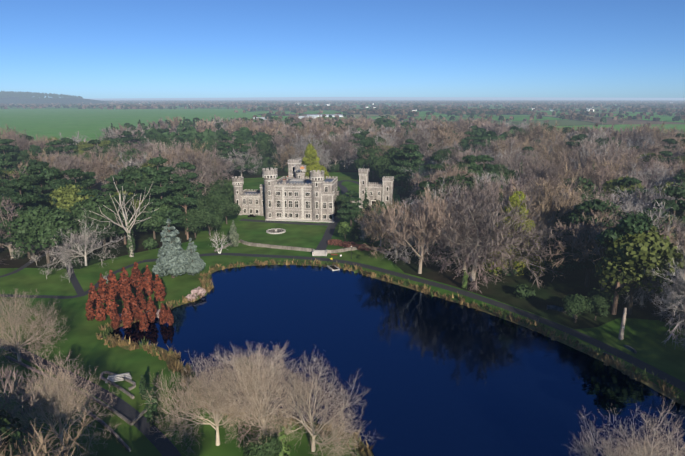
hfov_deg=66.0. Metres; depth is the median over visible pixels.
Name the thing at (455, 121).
bare tree
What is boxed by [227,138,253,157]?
tree
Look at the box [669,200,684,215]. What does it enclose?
round tree
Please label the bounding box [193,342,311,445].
tree
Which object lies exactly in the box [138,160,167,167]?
olive tree
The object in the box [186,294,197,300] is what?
willow shore shrub
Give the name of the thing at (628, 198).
bare tree
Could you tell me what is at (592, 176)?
bare tree
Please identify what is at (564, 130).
evergreen tree
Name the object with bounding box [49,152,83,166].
bare tree
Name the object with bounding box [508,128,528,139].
evergreen tree
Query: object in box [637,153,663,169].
olive tree
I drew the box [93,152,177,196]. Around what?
bare tree
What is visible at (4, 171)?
olive tree
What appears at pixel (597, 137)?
pale bare tree
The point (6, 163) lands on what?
tree
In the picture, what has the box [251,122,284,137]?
bare tree
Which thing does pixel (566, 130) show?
bare tree
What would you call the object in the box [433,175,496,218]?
bare tree
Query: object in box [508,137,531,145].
bare tree
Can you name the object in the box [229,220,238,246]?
columnar cypress tree
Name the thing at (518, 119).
trees
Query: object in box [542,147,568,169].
bare tree
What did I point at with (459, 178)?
round tree
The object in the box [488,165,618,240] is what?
bare tree
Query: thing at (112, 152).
bare tree
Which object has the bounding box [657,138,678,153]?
tree
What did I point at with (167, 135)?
evergreen tree
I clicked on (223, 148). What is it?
tree
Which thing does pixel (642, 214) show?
pine tree
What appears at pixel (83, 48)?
sky
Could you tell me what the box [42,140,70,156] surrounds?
tree
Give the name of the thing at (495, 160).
bare tree
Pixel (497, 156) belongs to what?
bare tree
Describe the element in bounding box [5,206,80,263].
round tree
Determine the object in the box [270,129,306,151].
bare tree
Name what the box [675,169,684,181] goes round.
round tree
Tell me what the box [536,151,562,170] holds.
bare tree
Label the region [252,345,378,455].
tree
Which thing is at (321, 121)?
bare tree
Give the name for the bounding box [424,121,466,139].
bare tree
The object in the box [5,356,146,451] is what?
low garden walls
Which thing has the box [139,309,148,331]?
red cryptomeria shrub
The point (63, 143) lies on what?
tree
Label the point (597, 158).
bare tree
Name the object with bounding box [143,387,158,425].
dark column tree
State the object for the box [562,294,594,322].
shore holly tree
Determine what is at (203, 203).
yew tree
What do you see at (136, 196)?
evergreen tree
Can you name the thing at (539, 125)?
bare tree
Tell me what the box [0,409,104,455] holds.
tree
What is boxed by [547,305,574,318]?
shore stone wall
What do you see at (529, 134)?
bare tree
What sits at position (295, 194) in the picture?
castle
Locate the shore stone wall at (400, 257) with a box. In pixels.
[386,250,409,263]
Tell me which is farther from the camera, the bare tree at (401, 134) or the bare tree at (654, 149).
the bare tree at (401, 134)
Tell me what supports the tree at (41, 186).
on the woodland ground at (556, 291)
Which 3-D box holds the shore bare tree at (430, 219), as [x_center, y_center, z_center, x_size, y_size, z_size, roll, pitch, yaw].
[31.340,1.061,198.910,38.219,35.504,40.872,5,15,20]
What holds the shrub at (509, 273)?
on the woodland ground at (556, 291)
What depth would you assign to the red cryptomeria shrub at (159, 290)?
175.62 m
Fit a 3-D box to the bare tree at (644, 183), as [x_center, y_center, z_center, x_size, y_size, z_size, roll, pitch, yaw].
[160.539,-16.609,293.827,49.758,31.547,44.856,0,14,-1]
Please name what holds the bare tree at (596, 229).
on the woodland ground at (556, 291)
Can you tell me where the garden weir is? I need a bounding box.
[105,373,131,382]
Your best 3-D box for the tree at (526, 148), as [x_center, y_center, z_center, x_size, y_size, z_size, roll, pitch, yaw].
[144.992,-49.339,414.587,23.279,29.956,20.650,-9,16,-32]
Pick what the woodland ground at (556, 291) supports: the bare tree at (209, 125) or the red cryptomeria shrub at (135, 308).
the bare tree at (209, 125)
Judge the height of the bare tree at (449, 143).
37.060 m
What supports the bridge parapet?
on the estate lawn at (644, 338)
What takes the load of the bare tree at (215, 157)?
on the woodland ground at (556, 291)
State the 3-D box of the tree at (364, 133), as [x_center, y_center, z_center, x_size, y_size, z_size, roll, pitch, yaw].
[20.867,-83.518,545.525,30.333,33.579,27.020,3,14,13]
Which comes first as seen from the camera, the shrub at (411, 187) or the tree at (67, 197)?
the tree at (67, 197)
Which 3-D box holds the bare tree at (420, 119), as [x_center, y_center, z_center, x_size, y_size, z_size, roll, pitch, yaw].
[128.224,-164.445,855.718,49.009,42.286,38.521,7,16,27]
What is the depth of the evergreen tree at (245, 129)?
616.25 m
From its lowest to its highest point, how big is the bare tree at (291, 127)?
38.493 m
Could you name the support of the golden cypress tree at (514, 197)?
on the woodland ground at (556, 291)
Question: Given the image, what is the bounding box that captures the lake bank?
[102,263,684,455]
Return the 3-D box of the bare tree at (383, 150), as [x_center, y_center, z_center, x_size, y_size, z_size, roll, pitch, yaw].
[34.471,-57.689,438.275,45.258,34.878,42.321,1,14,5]
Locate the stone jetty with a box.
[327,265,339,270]
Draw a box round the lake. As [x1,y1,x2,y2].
[110,265,684,455]
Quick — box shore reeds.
[95,257,684,455]
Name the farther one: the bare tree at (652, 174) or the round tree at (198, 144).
the round tree at (198, 144)
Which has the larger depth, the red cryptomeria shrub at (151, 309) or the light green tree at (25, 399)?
the red cryptomeria shrub at (151, 309)
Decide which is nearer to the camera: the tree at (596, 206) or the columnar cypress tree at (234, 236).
the tree at (596, 206)
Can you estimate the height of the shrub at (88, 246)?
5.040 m
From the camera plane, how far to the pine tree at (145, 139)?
527.81 m
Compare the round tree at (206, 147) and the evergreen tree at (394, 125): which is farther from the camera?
the evergreen tree at (394, 125)
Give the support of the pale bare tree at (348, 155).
on the woodland ground at (556, 291)
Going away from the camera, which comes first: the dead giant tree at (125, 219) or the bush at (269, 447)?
the bush at (269, 447)
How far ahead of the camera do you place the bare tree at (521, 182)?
243.98 m
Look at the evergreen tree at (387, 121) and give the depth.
867.58 m
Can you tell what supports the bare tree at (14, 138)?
on the woodland ground at (556, 291)
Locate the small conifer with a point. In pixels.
(464, 283)
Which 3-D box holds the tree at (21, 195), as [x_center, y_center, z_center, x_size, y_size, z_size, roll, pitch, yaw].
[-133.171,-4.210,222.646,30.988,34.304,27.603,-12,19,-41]
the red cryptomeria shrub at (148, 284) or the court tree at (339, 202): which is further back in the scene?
the court tree at (339, 202)
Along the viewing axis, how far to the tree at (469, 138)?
544.97 m
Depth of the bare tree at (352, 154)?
489.29 m
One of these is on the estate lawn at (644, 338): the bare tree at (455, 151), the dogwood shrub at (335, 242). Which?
the dogwood shrub at (335, 242)
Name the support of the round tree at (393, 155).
on the woodland ground at (556, 291)
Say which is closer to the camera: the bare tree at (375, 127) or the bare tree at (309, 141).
the bare tree at (309, 141)
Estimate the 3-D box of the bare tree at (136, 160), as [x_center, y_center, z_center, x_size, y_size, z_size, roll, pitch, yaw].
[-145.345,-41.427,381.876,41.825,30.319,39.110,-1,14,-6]
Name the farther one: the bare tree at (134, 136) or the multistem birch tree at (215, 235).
the bare tree at (134, 136)
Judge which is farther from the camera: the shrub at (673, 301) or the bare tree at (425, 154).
the bare tree at (425, 154)
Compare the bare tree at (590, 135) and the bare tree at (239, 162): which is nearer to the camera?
the bare tree at (239, 162)
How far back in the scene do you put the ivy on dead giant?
224.99 m
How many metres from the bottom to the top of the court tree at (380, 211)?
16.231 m
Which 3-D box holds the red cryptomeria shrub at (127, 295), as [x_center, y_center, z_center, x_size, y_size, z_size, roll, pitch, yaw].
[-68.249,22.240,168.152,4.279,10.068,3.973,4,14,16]
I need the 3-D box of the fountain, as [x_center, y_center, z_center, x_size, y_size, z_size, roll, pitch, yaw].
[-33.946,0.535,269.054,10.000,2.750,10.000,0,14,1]
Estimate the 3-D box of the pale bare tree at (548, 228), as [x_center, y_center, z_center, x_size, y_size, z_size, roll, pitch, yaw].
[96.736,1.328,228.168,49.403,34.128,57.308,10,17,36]
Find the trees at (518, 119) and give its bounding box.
[0,101,684,125]
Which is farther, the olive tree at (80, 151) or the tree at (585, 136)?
the tree at (585, 136)
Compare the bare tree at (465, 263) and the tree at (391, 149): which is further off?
the tree at (391, 149)
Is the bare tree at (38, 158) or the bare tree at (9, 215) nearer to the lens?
the bare tree at (9, 215)
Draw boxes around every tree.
[0,124,32,138]
[0,131,35,149]
[0,139,19,155]
[0,145,19,168]
[0,156,11,168]
[0,159,62,190]
[0,160,18,172]
[0,170,10,192]
[0,170,15,186]
[0,178,62,257]
[0,189,24,216]
[0,196,65,264]
[0,289,67,366]
[0,346,119,455]
[0,365,48,440]
[0,408,26,455]
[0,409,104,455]
[2,131,41,155]
[2,155,16,167]
[3,217,74,259]
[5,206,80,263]
[9,146,69,167]
[11,154,27,165]
[13,163,62,191]
[16,150,39,160]
[17,152,57,166]
[17,188,48,246]
[19,383,31,411]
[20,153,25,169]
[21,161,65,196]
[24,193,51,208]
[25,133,59,149]
[29,145,41,157]
[33,138,73,156]
[38,169,65,186]
[39,209,131,271]
[40,265,52,277]
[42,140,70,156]
[43,148,65,162]
[43,153,117,193]
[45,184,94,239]
[47,183,66,196]
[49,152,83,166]
[50,131,91,152]
[50,198,67,244]
[53,168,101,194]
[56,152,125,194]
[58,138,79,156]
[59,137,74,145]
[61,270,72,282]
[65,189,96,230]
[69,194,132,252]
[74,141,92,151]
[75,149,87,156]
[76,172,95,185]
[80,148,116,166]
[82,140,131,162]
[83,139,105,151]
[83,152,122,190]
[87,158,119,189]
[89,178,154,256]
[90,195,133,241]
[91,152,122,190]
[93,140,109,146]
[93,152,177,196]
[95,128,135,141]
[97,131,142,149]
[101,175,133,196]
[102,143,124,153]
[103,124,133,137]
[106,165,157,199]
[110,137,122,142]
[110,140,129,148]
[111,193,131,244]
[112,191,143,234]
[115,125,144,135]
[117,148,148,161]
[118,154,161,166]
[118,172,153,231]
[119,131,138,144]
[119,139,157,155]
[119,186,141,233]
[121,146,168,168]
[128,131,141,141]
[132,198,172,238]
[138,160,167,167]
[139,174,183,235]
[139,375,147,399]
[140,134,152,143]
[140,157,176,194]
[141,128,162,138]
[141,347,294,455]
[143,141,170,156]
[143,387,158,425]
[144,137,171,146]
[147,119,168,127]
[147,140,192,158]
[148,138,173,154]
[150,160,186,173]
[151,219,189,277]
[152,190,183,210]
[153,149,181,161]
[161,131,172,140]
[161,163,223,195]
[162,123,178,133]
[163,136,225,179]
[165,140,208,156]
[166,116,182,129]
[167,147,215,178]
[168,162,205,197]
[169,176,197,196]
[170,132,182,142]
[170,149,236,184]
[170,180,194,234]
[170,190,198,227]
[171,142,233,180]
[172,141,186,149]
[173,137,184,150]
[173,188,197,239]
[175,123,189,130]
[178,207,210,237]
[179,126,198,135]
[180,130,201,141]
[181,140,205,148]
[182,238,205,275]
[187,195,220,229]
[193,118,215,131]
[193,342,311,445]
[196,145,208,151]
[197,151,224,170]
[199,191,227,226]
[199,208,223,235]
[201,118,221,129]
[201,128,217,138]
[201,136,211,142]
[202,180,233,200]
[204,146,223,159]
[205,137,222,147]
[209,231,229,252]
[210,134,237,149]
[213,123,220,128]
[216,131,235,141]
[216,146,228,161]
[217,136,232,169]
[220,148,261,176]
[223,119,257,134]
[223,194,240,223]
[224,118,252,130]
[225,140,256,176]
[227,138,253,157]
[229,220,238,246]
[231,127,252,137]
[236,131,250,139]
[242,142,264,171]
[245,136,255,161]
[250,118,277,131]
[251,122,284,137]
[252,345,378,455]
[255,134,276,156]
[255,142,265,169]
[269,145,282,170]
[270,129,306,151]
[271,120,295,136]
[271,141,306,163]
[272,144,303,167]
[275,426,291,455]
[276,124,325,150]
[279,125,303,135]
[286,129,325,146]
[289,132,331,163]
[289,142,334,172]
[290,113,308,123]
[292,125,335,140]
[296,119,323,133]
[301,144,328,180]
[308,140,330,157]
[313,118,328,123]
[315,123,346,135]
[315,124,342,135]
[318,137,351,164]
[319,130,359,159]
[320,116,337,123]
[328,131,359,166]
[332,131,361,164]
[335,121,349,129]
[336,190,364,225]
[336,194,350,209]
[337,143,361,168]
[338,221,352,239]
[340,120,365,130]
[342,138,379,168]
[345,125,373,138]
[346,133,366,159]
[350,213,361,240]
[352,116,370,129]
[354,141,377,170]
[354,145,387,178]
[354,208,387,245]
[355,197,431,263]
[358,131,369,139]
[358,188,371,222]
[361,139,402,179]
[362,121,384,130]
[362,128,395,142]
[363,136,388,146]
[365,212,377,242]
[369,155,392,178]
[370,129,399,147]
[371,200,384,207]
[372,119,385,126]
[375,203,402,217]
[376,128,416,142]
[377,172,486,264]
[377,186,464,273]
[379,148,408,185]
[380,161,399,188]
[381,121,400,131]
[381,122,404,135]
[381,197,456,263]
[384,119,392,125]
[384,147,399,154]
[385,122,396,130]
[387,116,398,123]
[387,135,423,148]
[388,144,428,188]
[389,151,413,186]
[392,128,441,153]
[399,128,434,152]
[399,154,463,193]
[405,139,420,152]
[407,150,422,164]
[408,148,425,185]
[409,159,480,200]
[410,120,437,152]
[412,115,428,122]
[412,196,524,293]
[414,181,444,202]
[415,127,454,145]
[418,121,434,127]
[419,148,437,172]
[421,147,431,173]
[422,141,460,162]
[423,154,449,188]
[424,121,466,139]
[426,135,455,156]
[428,149,442,169]
[429,173,485,203]
[430,130,463,148]
[431,185,582,289]
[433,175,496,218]
[436,147,457,162]
[443,140,499,159]
[445,115,464,126]
[446,146,481,170]
[447,147,516,168]
[451,155,476,171]
[454,124,471,137]
[454,170,535,232]
[459,117,477,126]
[459,131,477,147]
[460,140,471,149]
[461,167,501,183]
[464,125,483,145]
[466,170,527,191]
[469,155,500,171]
[472,117,489,126]
[472,136,490,150]
[473,141,492,152]
[476,114,499,125]
[478,178,522,194]
[479,131,500,142]
[479,137,519,160]
[479,137,521,154]
[479,157,505,169]
[481,117,516,135]
[482,191,545,277]
[483,137,525,155]
[487,185,504,236]
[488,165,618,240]
[489,164,517,172]
[490,176,552,214]
[491,168,522,186]
[493,141,534,168]
[496,175,538,219]
[498,130,513,138]
[498,152,571,190]
[498,154,536,172]
[499,135,530,146]
[499,184,578,239]
[502,141,559,160]
[502,147,549,175]
[504,167,588,241]
[505,122,566,140]
[506,122,529,129]
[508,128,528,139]
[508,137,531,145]
[509,126,518,130]
[514,153,574,176]
[516,136,564,170]
[516,155,590,184]
[517,146,534,163]
[520,123,575,146]
[520,137,575,153]
[525,121,555,130]
[529,136,571,148]
[529,140,567,154]
[530,173,592,197]
[535,199,590,246]
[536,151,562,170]
[539,191,623,227]
[540,203,683,289]
[541,211,562,267]
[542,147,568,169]
[542,181,621,246]
[543,123,553,129]
[544,133,578,151]
[545,199,615,286]
[553,176,608,202]
[554,143,592,168]
[554,199,627,273]
[555,127,590,137]
[557,160,629,189]
[558,127,571,132]
[561,128,604,140]
[562,149,598,171]
[562,191,684,252]
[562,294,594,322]
[564,394,684,455]
[565,135,586,154]
[565,144,618,170]
[568,125,605,135]
[568,128,592,139]
[569,124,615,136]
[569,137,633,165]
[569,140,603,153]
[569,192,684,286]
[572,121,609,144]
[572,134,590,141]
[573,147,615,170]
[576,156,629,176]
[577,153,640,178]
[581,147,629,172]
[583,122,613,140]
[586,163,634,185]
[589,295,609,319]
[590,143,641,167]
[593,137,621,143]
[593,145,645,167]
[594,225,684,314]
[595,213,652,314]
[598,141,646,168]
[599,176,645,204]
[599,176,684,216]
[603,126,643,136]
[604,126,635,145]
[604,156,637,176]
[609,221,684,319]
[610,177,650,207]
[613,239,680,309]
[615,159,662,178]
[617,125,662,147]
[619,140,642,154]
[621,121,679,145]
[623,132,673,150]
[623,180,684,211]
[625,128,645,141]
[625,139,679,163]
[627,211,652,220]
[629,159,674,188]
[632,121,665,139]
[633,153,679,172]
[634,162,684,187]
[634,176,658,196]
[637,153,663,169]
[639,164,673,184]
[639,208,684,241]
[640,247,684,350]
[643,159,684,174]
[645,161,684,181]
[650,124,679,138]
[651,181,681,199]
[651,186,684,254]
[651,214,684,273]
[652,151,673,166]
[653,258,684,331]
[656,130,684,146]
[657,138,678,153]
[660,146,678,163]
[662,127,684,138]
[668,155,684,171]
[669,138,684,154]
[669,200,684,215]
[670,144,684,157]
[672,155,684,165]
[673,133,684,142]
[673,173,684,187]
[673,214,684,276]
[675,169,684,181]
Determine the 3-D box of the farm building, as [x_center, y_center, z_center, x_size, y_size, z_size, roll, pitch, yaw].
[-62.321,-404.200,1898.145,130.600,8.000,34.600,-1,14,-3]
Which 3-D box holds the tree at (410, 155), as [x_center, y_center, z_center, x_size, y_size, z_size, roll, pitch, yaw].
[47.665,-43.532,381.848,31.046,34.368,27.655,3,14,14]
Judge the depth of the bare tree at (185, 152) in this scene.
374.79 m
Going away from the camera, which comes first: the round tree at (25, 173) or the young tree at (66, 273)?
the young tree at (66, 273)
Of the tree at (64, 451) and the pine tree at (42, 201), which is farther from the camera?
the pine tree at (42, 201)
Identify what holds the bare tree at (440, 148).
on the woodland ground at (556, 291)
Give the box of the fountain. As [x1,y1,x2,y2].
[266,228,285,233]
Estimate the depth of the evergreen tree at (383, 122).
857.73 m
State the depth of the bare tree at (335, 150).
502.33 m
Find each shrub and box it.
[11,247,26,258]
[61,257,79,266]
[71,242,90,251]
[85,298,94,320]
[88,283,99,307]
[94,296,106,320]
[96,273,108,302]
[106,290,118,318]
[107,270,120,299]
[111,307,120,328]
[118,267,132,297]
[121,283,134,308]
[121,303,132,328]
[130,262,143,293]
[130,295,140,321]
[136,287,146,312]
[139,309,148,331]
[142,237,157,248]
[142,265,154,295]
[145,296,156,322]
[154,274,165,301]
[159,303,166,324]
[166,306,173,325]
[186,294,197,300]
[191,286,205,296]
[252,169,261,174]
[328,164,338,171]
[330,239,342,245]
[337,159,346,165]
[345,241,354,247]
[349,163,357,170]
[357,244,367,250]
[394,186,405,193]
[400,198,412,206]
[406,185,416,191]
[426,243,441,253]
[502,265,516,275]
[514,284,535,298]
[548,261,569,277]
[587,287,613,305]
[601,289,619,304]
[660,288,683,307]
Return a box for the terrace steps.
[312,249,326,255]
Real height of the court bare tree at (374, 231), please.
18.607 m
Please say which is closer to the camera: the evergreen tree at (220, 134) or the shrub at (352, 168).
the shrub at (352, 168)
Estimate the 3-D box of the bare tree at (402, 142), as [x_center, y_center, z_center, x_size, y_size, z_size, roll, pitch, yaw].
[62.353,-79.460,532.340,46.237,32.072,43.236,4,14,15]
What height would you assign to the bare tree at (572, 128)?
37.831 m
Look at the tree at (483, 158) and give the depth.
314.65 m
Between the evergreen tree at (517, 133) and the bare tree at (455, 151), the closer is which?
the bare tree at (455, 151)
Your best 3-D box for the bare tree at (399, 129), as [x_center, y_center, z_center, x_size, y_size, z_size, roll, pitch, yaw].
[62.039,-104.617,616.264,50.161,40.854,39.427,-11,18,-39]
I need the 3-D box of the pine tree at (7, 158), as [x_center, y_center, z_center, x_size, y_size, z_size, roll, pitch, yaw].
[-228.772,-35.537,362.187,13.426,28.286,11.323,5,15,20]
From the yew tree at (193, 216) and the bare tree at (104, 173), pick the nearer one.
the yew tree at (193, 216)
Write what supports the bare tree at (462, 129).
on the woodland ground at (556, 291)
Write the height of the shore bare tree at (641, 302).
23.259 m
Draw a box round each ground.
[0,156,684,328]
[48,98,684,125]
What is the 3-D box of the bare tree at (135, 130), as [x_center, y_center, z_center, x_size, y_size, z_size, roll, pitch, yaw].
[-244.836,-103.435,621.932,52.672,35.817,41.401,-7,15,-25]
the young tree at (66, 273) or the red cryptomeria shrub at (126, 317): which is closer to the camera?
the red cryptomeria shrub at (126, 317)
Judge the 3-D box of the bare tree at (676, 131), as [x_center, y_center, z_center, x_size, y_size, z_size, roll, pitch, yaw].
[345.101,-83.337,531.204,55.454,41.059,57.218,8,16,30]
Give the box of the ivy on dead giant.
[125,219,134,255]
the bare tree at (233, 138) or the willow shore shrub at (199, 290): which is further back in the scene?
the bare tree at (233, 138)
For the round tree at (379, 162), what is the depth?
396.51 m
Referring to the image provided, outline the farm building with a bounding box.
[307,115,342,116]
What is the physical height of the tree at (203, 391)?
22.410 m
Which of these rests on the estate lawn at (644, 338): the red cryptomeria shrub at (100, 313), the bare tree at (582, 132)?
the red cryptomeria shrub at (100, 313)
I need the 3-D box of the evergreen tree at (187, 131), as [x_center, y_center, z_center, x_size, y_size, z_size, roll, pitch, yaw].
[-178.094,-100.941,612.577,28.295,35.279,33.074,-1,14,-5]
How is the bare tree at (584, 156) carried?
on the woodland ground at (556, 291)
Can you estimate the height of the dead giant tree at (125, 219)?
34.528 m
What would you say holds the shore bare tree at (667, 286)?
on the woodland ground at (556, 291)
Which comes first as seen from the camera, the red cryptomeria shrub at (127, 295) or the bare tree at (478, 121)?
the red cryptomeria shrub at (127, 295)
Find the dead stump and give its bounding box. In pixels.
[618,308,626,339]
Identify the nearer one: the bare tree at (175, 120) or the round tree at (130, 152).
the round tree at (130, 152)
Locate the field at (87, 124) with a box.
[0,109,684,143]
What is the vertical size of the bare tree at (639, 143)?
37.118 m
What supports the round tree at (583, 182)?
on the woodland ground at (556, 291)
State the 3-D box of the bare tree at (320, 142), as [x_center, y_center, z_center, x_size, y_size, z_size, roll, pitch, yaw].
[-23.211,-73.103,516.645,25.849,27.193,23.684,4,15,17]
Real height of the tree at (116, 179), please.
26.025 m
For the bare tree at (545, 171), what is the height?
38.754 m
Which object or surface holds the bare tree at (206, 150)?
on the woodland ground at (556, 291)
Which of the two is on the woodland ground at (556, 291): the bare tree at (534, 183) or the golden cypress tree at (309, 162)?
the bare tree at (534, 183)
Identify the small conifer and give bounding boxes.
[462,271,467,288]
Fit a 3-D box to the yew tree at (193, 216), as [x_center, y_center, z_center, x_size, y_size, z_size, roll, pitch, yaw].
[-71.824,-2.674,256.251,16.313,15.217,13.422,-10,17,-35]
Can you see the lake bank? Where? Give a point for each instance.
(652, 385)
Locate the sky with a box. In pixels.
[0,0,684,97]
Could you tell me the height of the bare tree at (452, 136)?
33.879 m
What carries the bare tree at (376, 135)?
on the woodland ground at (556, 291)
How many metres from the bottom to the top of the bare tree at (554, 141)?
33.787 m
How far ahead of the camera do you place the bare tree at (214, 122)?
837.07 m
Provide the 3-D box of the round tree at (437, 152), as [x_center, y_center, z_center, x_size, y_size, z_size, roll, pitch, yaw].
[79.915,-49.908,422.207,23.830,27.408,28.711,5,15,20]
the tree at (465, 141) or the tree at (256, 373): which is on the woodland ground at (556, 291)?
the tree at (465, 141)
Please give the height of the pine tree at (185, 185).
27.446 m
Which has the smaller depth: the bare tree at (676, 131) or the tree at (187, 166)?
the tree at (187, 166)
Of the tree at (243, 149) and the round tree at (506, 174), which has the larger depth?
the tree at (243, 149)
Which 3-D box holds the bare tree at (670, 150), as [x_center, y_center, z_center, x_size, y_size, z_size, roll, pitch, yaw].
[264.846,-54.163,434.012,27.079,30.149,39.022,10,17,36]
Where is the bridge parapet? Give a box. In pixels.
[624,345,636,353]
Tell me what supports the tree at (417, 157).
on the woodland ground at (556, 291)
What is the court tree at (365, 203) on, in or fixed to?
on the estate lawn at (644, 338)
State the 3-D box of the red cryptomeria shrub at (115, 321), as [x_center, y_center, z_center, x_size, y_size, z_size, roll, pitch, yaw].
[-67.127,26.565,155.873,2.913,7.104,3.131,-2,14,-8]
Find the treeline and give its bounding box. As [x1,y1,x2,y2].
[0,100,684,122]
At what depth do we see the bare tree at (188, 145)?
423.98 m
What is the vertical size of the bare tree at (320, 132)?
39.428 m
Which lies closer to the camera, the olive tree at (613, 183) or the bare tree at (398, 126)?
the olive tree at (613, 183)
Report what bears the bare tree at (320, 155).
on the woodland ground at (556, 291)
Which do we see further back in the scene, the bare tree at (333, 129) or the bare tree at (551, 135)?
the bare tree at (333, 129)
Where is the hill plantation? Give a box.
[0,91,120,103]
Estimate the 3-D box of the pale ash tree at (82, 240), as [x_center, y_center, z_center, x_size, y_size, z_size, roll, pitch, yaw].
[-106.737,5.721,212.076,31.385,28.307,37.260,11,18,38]
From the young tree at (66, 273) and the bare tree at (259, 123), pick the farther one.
the bare tree at (259, 123)
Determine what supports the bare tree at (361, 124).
on the woodland ground at (556, 291)
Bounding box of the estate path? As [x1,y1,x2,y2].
[0,180,684,455]
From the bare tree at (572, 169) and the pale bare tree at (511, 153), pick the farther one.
the pale bare tree at (511, 153)
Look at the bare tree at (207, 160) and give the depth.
368.39 m
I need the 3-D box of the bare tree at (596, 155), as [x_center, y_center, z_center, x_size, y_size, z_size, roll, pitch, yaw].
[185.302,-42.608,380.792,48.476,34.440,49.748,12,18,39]
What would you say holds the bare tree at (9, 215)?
on the woodland ground at (556, 291)
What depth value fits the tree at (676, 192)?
205.63 m
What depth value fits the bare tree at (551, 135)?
502.92 m
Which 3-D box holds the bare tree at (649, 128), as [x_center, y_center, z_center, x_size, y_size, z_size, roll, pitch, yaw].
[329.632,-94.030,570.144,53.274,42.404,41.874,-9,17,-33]
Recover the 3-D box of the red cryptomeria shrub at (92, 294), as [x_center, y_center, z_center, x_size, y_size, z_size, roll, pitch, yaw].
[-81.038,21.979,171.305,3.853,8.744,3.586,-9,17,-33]
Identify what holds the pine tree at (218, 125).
on the woodland ground at (556, 291)
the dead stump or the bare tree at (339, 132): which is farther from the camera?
the bare tree at (339, 132)
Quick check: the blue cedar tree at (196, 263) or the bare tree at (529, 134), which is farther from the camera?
the bare tree at (529, 134)
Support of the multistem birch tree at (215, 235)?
on the estate lawn at (644, 338)
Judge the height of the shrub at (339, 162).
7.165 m
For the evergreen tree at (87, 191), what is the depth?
248.87 m
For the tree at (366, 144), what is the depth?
432.96 m
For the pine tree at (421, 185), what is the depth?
239.32 m
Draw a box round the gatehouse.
[337,168,393,207]
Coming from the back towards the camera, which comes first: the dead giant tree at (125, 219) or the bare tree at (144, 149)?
the bare tree at (144, 149)
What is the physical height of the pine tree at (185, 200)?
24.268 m
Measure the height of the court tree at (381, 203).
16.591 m
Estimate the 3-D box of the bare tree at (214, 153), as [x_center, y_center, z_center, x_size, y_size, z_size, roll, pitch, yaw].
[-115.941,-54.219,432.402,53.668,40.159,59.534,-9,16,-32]
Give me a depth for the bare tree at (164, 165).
336.35 m
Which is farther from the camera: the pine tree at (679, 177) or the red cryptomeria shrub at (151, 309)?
the pine tree at (679, 177)
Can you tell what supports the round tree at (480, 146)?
on the woodland ground at (556, 291)
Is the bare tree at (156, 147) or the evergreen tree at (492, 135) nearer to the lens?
the bare tree at (156, 147)
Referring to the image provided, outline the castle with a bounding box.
[232,159,337,222]
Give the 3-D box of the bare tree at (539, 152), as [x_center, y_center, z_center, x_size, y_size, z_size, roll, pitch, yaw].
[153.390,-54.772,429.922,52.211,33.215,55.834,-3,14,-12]
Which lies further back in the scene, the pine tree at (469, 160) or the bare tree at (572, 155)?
the bare tree at (572, 155)
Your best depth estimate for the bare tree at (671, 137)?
504.62 m
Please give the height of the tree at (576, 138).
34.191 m
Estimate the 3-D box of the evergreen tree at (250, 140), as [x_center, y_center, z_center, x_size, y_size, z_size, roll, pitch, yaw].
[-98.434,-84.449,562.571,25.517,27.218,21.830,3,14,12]
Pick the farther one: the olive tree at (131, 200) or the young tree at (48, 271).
the olive tree at (131, 200)
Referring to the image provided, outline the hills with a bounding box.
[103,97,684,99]
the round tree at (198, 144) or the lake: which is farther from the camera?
the round tree at (198, 144)
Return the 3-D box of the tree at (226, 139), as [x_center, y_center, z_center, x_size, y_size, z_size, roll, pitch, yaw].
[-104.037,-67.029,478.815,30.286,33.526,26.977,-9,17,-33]
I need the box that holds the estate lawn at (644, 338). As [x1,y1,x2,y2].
[0,172,684,455]
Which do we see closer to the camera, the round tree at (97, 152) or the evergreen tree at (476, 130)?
the round tree at (97, 152)
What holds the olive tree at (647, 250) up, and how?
on the woodland ground at (556, 291)
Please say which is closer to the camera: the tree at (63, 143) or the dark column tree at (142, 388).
the dark column tree at (142, 388)
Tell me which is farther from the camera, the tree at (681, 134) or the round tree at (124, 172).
the tree at (681, 134)
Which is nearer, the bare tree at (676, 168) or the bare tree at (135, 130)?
the bare tree at (676, 168)
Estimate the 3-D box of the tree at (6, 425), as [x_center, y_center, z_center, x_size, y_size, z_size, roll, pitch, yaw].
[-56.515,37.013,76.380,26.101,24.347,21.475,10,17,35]
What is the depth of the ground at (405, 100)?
13583.04 m
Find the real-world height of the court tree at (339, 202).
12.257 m
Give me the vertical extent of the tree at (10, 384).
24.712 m
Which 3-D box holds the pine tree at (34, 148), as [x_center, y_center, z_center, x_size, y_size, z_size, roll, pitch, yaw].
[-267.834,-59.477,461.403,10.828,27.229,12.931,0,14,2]
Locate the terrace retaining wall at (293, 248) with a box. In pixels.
[214,239,386,252]
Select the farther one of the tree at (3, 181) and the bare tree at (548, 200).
the tree at (3, 181)
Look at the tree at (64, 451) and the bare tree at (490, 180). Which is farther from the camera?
the bare tree at (490, 180)
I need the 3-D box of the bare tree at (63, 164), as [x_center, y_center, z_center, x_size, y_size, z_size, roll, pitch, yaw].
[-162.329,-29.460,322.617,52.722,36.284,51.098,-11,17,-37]
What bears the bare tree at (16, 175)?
on the woodland ground at (556, 291)
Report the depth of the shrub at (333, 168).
481.65 m
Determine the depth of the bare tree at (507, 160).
352.00 m
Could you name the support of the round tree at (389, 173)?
on the woodland ground at (556, 291)
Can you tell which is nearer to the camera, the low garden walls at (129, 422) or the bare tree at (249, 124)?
the low garden walls at (129, 422)
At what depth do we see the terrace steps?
229.08 m

